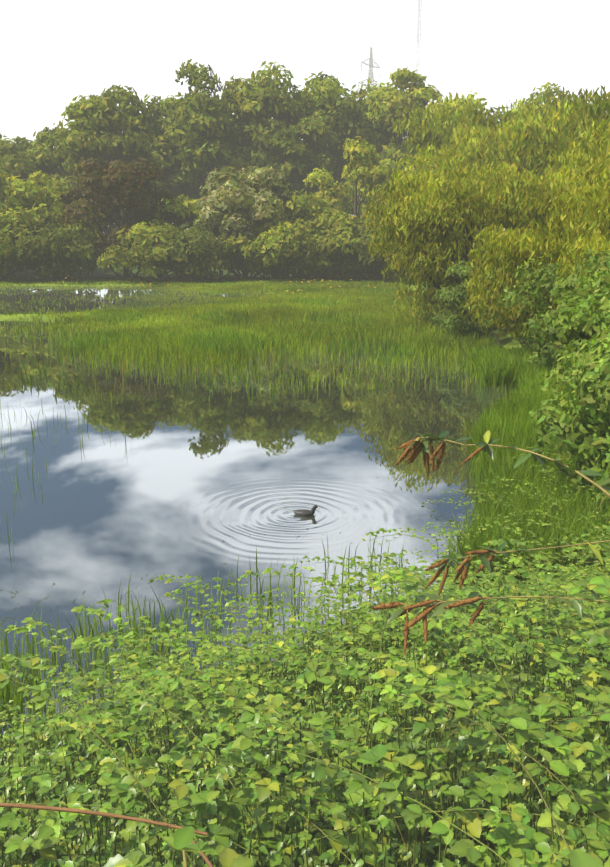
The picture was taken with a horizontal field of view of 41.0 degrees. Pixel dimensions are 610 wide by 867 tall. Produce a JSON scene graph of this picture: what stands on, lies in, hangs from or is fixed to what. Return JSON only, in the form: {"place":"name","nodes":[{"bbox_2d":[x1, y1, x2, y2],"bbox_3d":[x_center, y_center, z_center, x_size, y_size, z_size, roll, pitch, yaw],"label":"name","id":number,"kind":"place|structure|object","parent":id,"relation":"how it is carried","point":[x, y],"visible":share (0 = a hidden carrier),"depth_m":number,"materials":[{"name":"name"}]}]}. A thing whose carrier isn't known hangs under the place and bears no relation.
{"place":"outdoors","nodes":[
{"label":"outdoors","id":0,"kind":"place"},
{"bbox_2d":[0,232,533,401],"bbox_3d":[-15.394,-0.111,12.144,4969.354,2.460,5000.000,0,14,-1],"label":"ground","id":1,"kind":"structure","parent":0,"point":[505,340],"depth_m":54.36,"materials":[{"name":"green plant"}]},
{"bbox_2d":[0,212,50,280],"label":"tree","id":2,"kind":"object","parent":1,"relation":"on","point":[7,251],"visible":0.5,"depth_m":55.79,"materials":[{"name":"green plant"}]},
{"bbox_2d":[0,154,53,270],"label":"tree","id":3,"kind":"object","parent":1,"relation":"on","point":[6,181],"visible":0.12,"depth_m":63.08,"materials":[{"name":"green plant"}]},
{"bbox_2d":[0,133,60,217],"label":"tree","id":4,"kind":"object","parent":1,"relation":"on","point":[5,148],"visible":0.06,"depth_m":74.65,"materials":[{"name":"green plant"}]},
{"bbox_2d":[3,219,105,280],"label":"tree","id":5,"kind":"object","parent":1,"relation":"on","point":[75,248],"visible":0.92,"depth_m":55.66,"materials":[{"name":"green plant"}]},
{"bbox_2d":[0,178,111,277],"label":"tree","id":6,"kind":"object","parent":1,"relation":"on","point":[36,206],"visible":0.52,"depth_m":57.97,"materials":[{"name":"green plant"}]},
{"bbox_2d":[0,126,113,206],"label":"tree","id":7,"kind":"object","parent":1,"relation":"on","point":[38,151],"visible":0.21,"depth_m":72.71,"materials":[{"name":"green plant"}]},
{"bbox_2d":[43,84,174,246],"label":"tree","id":8,"kind":"object","parent":1,"relation":"on","point":[97,124],"visible":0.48,"depth_m":70.08,"materials":[{"name":"green plant"}]},
{"bbox_2d":[60,157,192,278],"bbox_3d":[-13.259,-15.468,59.554,9.347,8.892,8.880,9,17,33],"label":"tree","id":9,"kind":"object","parent":1,"relation":"on","point":[122,185],"visible":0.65,"depth_m":56.92,"materials":[{"name":"brown plant"}]},
{"bbox_2d":[96,219,200,280],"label":"tree","id":10,"kind":"object","parent":1,"relation":"on","point":[143,256],"visible":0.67,"depth_m":54.44,"materials":[{"name":"green plant"}]},
{"bbox_2d":[113,94,197,223],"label":"tree","id":11,"kind":"object","parent":1,"relation":"on","point":[154,107],"visible":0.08,"depth_m":73.34,"materials":[{"name":"green plant"}]},
{"bbox_2d":[143,194,200,278],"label":"tree","id":12,"kind":"object","parent":1,"relation":"on","point":[184,206],"visible":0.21,"depth_m":57.94,"materials":[{"name":"green plant"}]},
{"bbox_2d":[146,222,255,280],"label":"tree","id":13,"kind":"object","parent":1,"relation":"on","point":[191,247],"visible":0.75,"depth_m":53.98,"materials":[{"name":"green plant"}]},
{"bbox_2d":[144,59,258,199],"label":"tree","id":14,"kind":"object","parent":1,"relation":"on","point":[197,112],"visible":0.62,"depth_m":70.86,"materials":[{"name":"green plant"}]},
{"bbox_2d":[193,165,292,279],"bbox_3d":[-4.133,-14.625,57.270,7.557,8.391,7.890,0,14,-1],"label":"tree","id":15,"kind":"object","parent":1,"relation":"on","point":[227,204],"visible":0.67,"depth_m":55.15,"materials":[{"name":"green plant"}]},
{"bbox_2d":[192,75,297,228],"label":"tree","id":16,"kind":"object","parent":1,"relation":"on","point":[235,99],"visible":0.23,"depth_m":72.33,"materials":[{"name":"green plant"}]},
{"bbox_2d":[222,215,325,279],"bbox_3d":[-2.209,-12.631,56.453,8.026,4.959,7.725,6,15,22],"label":"tree","id":17,"kind":"object","parent":1,"relation":"on","point":[257,258],"visible":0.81,"depth_m":53.84,"materials":[{"name":"green plant"}]},
{"bbox_2d":[227,61,343,196],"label":"tree","id":18,"kind":"object","parent":1,"relation":"on","point":[317,129],"visible":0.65,"depth_m":71.95,"materials":[{"name":"green plant"}]},
{"bbox_2d":[253,188,348,277],"bbox_3d":[-0.367,-13.902,58.025,8.077,6.642,8.672,-5,15,-19],"label":"tree","id":19,"kind":"object","parent":1,"relation":"on","point":[298,205],"visible":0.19,"depth_m":55.92,"materials":[{"name":"green plant"}]},
{"bbox_2d":[0,441,609,866],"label":"plants","id":20,"kind":"object","parent":1,"relation":"on","point":[362,739],"visible":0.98,"depth_m":2.55,"materials":[{"name":"green plant"}]},
{"bbox_2d":[0,802,213,866],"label":"dead bramble cane","id":21,"kind":"object","parent":20,"relation":"on","point":[89,812],"visible":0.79,"depth_m":1.73,"materials":[{"name":"brown plant"}]},
{"bbox_2d":[372,587,609,654],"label":"willow branch","id":22,"kind":"object","parent":20,"relation":"on","point":[436,601],"visible":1,"depth_m":2.25,"materials":[{"name":"brown plant"}]},
{"bbox_2d":[395,430,609,496],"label":"willow branch","id":23,"kind":"object","parent":20,"relation":"on","point":[416,446],"visible":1,"depth_m":2.66,"materials":[{"name":"brown plant"}]},
{"bbox_2d":[425,539,609,595],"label":"willow branch","id":24,"kind":"object","parent":20,"relation":"attached to","point":[463,567],"visible":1,"depth_m":2.50,"materials":[{"name":"brown plant"}]},
{"bbox_2d":[285,210,368,279],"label":"tree","id":25,"kind":"object","parent":1,"relation":"on","point":[324,246],"visible":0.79,"depth_m":54.26,"materials":[{"name":"green plant"}]},
{"bbox_2d":[277,70,381,206],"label":"tree","id":26,"kind":"object","parent":1,"relation":"on","point":[324,94],"visible":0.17,"depth_m":73.80,"materials":[{"name":"green plant"}]},
{"bbox_2d":[303,136,396,276],"bbox_3d":[4.121,-16.824,61.514,9.376,10.549,8.675,5,15,19],"label":"tree","id":27,"kind":"object","parent":1,"relation":"on","point":[361,165],"visible":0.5,"depth_m":60.01,"materials":[{"name":"green plant"}]},
{"bbox_2d":[322,77,399,220],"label":"tree","id":28,"kind":"object","parent":1,"relation":"on","point":[361,94],"visible":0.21,"depth_m":76.10,"materials":[{"name":"green plant"}]},
{"bbox_2d":[328,216,402,279],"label":"tree","id":29,"kind":"object","parent":1,"relation":"on","point":[360,264],"visible":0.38,"depth_m":53.86,"materials":[{"name":"green plant"}]},
{"bbox_2d":[351,47,380,215],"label":"pylon","id":30,"kind":"object","parent":1,"relation":"on","point":[371,59],"visible":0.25,"depth_m":231.48,"materials":[{"name":"silver metal"}]},
{"bbox_2d":[0,47,535,140],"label":"power lines","id":31,"kind":"object","parent":30,"relation":"attached to","point":[218,84],"visible":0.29,"depth_m":212.53,"materials":[{"name":"grey metal"}]},
{"bbox_2d":[352,67,442,201],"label":"tree","id":32,"kind":"object","parent":1,"relation":"on","point":[389,99],"visible":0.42,"depth_m":73.47,"materials":[{"name":"green plant"}]},
{"bbox_2d":[398,0,453,95],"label":"radio mast","id":33,"kind":"object","parent":1,"relation":"on","point":[418,40],"visible":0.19,"depth_m":368.08,"materials":[{"name":"silver metal"}]},
{"bbox_2d":[362,91,516,258],"bbox_3d":[9.428,-15.323,51.106,9.395,11.379,9.134,-11,18,-37],"label":"willow","id":34,"kind":"object","parent":1,"relation":"on","point":[431,129],"visible":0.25,"depth_m":49.73,"materials":[{"name":"green plant"}]},
{"bbox_2d":[401,91,495,179],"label":"tree","id":35,"kind":"object","parent":1,"relation":"on","point":[470,99],"visible":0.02,"depth_m":71.15,"materials":[{"name":"green plant"}]},
{"bbox_2d":[431,260,505,335],"bbox_3d":[6.161,-4.275,27.243,3.819,3.196,3.875,-13,19,-42],"label":"bank shrub","id":36,"kind":"object","parent":1,"relation":"on","point":[450,320],"visible":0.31,"depth_m":26.81,"materials":[{"name":"green plant"}]},
{"bbox_2d":[363,143,602,325],"bbox_3d":[6.595,-7.276,31.107,8.909,7.174,9.104,0,14,-1],"label":"willow","id":37,"kind":"object","parent":1,"relation":"on","point":[425,219],"visible":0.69,"depth_m":28.98,"materials":[{"name":"green plant"}]},
{"bbox_2d":[486,106,509,139],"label":"tree","id":38,"kind":"object","parent":1,"relation":"on","point":[497,114],"depth_m":75.68,"materials":[{"name":"green plant"}]},
{"bbox_2d":[434,97,601,242],"bbox_3d":[11.772,-12.471,42.048,10.106,9.039,10.673,0,14,-1],"label":"willow","id":39,"kind":"object","parent":1,"relation":"on","point":[513,143],"visible":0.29,"depth_m":39.49,"materials":[{"name":"green plant"}]},
{"bbox_2d":[464,251,577,348],"bbox_3d":[6.905,-3.821,24.033,3.796,3.333,4.150,8,16,29],"label":"bank shrub","id":40,"kind":"object","parent":1,"relation":"on","point":[485,323],"visible":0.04,"depth_m":23.58,"materials":[{"name":"green plant"}]},
{"bbox_2d":[459,169,609,343],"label":"tree","id":41,"kind":"object","parent":1,"relation":"on","point":[580,231],"visible":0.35,"depth_m":20.25,"materials":[{"name":"green plant"}]},
{"bbox_2d":[494,82,587,171],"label":"tree","id":42,"kind":"object","parent":1,"relation":"on","point":[548,91],"visible":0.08,"depth_m":72.72,"materials":[{"name":"green plant"}]},
{"bbox_2d":[497,256,591,368],"bbox_3d":[6.623,-2.579,19.477,3.549,3.235,4.188,6,15,24],"label":"bank shrub","id":43,"kind":"object","parent":1,"relation":"on","point":[549,278],"visible":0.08,"depth_m":18.76,"materials":[{"name":"green plant"}]},
{"bbox_2d":[517,85,609,166],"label":"willow","id":44,"kind":"object","parent":1,"relation":"on","point":[555,103],"visible":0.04,"depth_m":45.17,"materials":[{"name":"green plant"}]},
{"bbox_2d":[519,261,609,410],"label":"bank shrub","id":45,"kind":"object","parent":1,"relation":"on","point":[558,326],"visible":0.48,"depth_m":13.26,"materials":[{"name":"green plant"}]},
{"bbox_2d":[525,87,609,194],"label":"willow","id":46,"kind":"object","parent":1,"relation":"on","point":[564,137],"visible":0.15,"depth_m":34.14,"materials":[{"name":"green plant"}]},
{"bbox_2d":[527,333,609,500],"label":"bank shrub","id":47,"kind":"object","parent":1,"relation":"on","point":[568,436],"visible":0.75,"depth_m":9.93,"materials":[{"name":"green plant"}]},
{"bbox_2d":[538,119,609,250],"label":"willow","id":48,"kind":"object","parent":1,"relation":"on","point":[598,165],"visible":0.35,"depth_m":25.46,"materials":[{"name":"green plant"}]},
{"bbox_2d":[539,288,609,412],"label":"bank shrub","id":49,"kind":"object","parent":1,"relation":"on","point":[559,372],"visible":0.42,"depth_m":11.21,"materials":[{"name":"green plant"}]},
{"bbox_2d":[539,248,609,354],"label":"bank shrub","id":50,"kind":"object","parent":1,"relation":"on","point":[566,285],"visible":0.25,"depth_m":14.72,"materials":[{"name":"green plant"}]},
{"bbox_2d":[547,271,609,363],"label":"bank shrub","id":51,"kind":"object","parent":1,"relation":"on","point":[561,299],"visible":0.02,"depth_m":17.25,"materials":[{"name":"green plant"}]},
{"bbox_2d":[566,354,609,515],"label":"bank shrub","id":52,"kind":"object","parent":1,"relation":"on","point":[603,403],"visible":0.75,"depth_m":9.42,"materials":[{"name":"green plant"}]},
{"bbox_2d":[0,287,576,742],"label":"pond water","id":53,"kind":"structure","parent":0,"point":[198,481],"depth_m":12.24,"materials":[{"name":"grey liquid"}]},
{"bbox_2d":[293,505,319,515],"bbox_3d":[0.020,1.020,10.714,0.354,0.179,0.151,2,14,7],"label":"coot","id":54,"kind":"object","parent":53,"relation":"on","point":[304,512],"visible":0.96,"depth_m":10.67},
{"bbox_2d":[0,343,609,744],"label":"shore grass","id":55,"kind":"structure","parent":0,"point":[505,421],"depth_m":9.64,"materials":[{"name":"green plant"}]},
{"bbox_2d":[0,0,609,230],"label":"sky","id":56,"kind":"structure","parent":0,"point":[531,43],"materials":[{"name":"white"}]}
]}

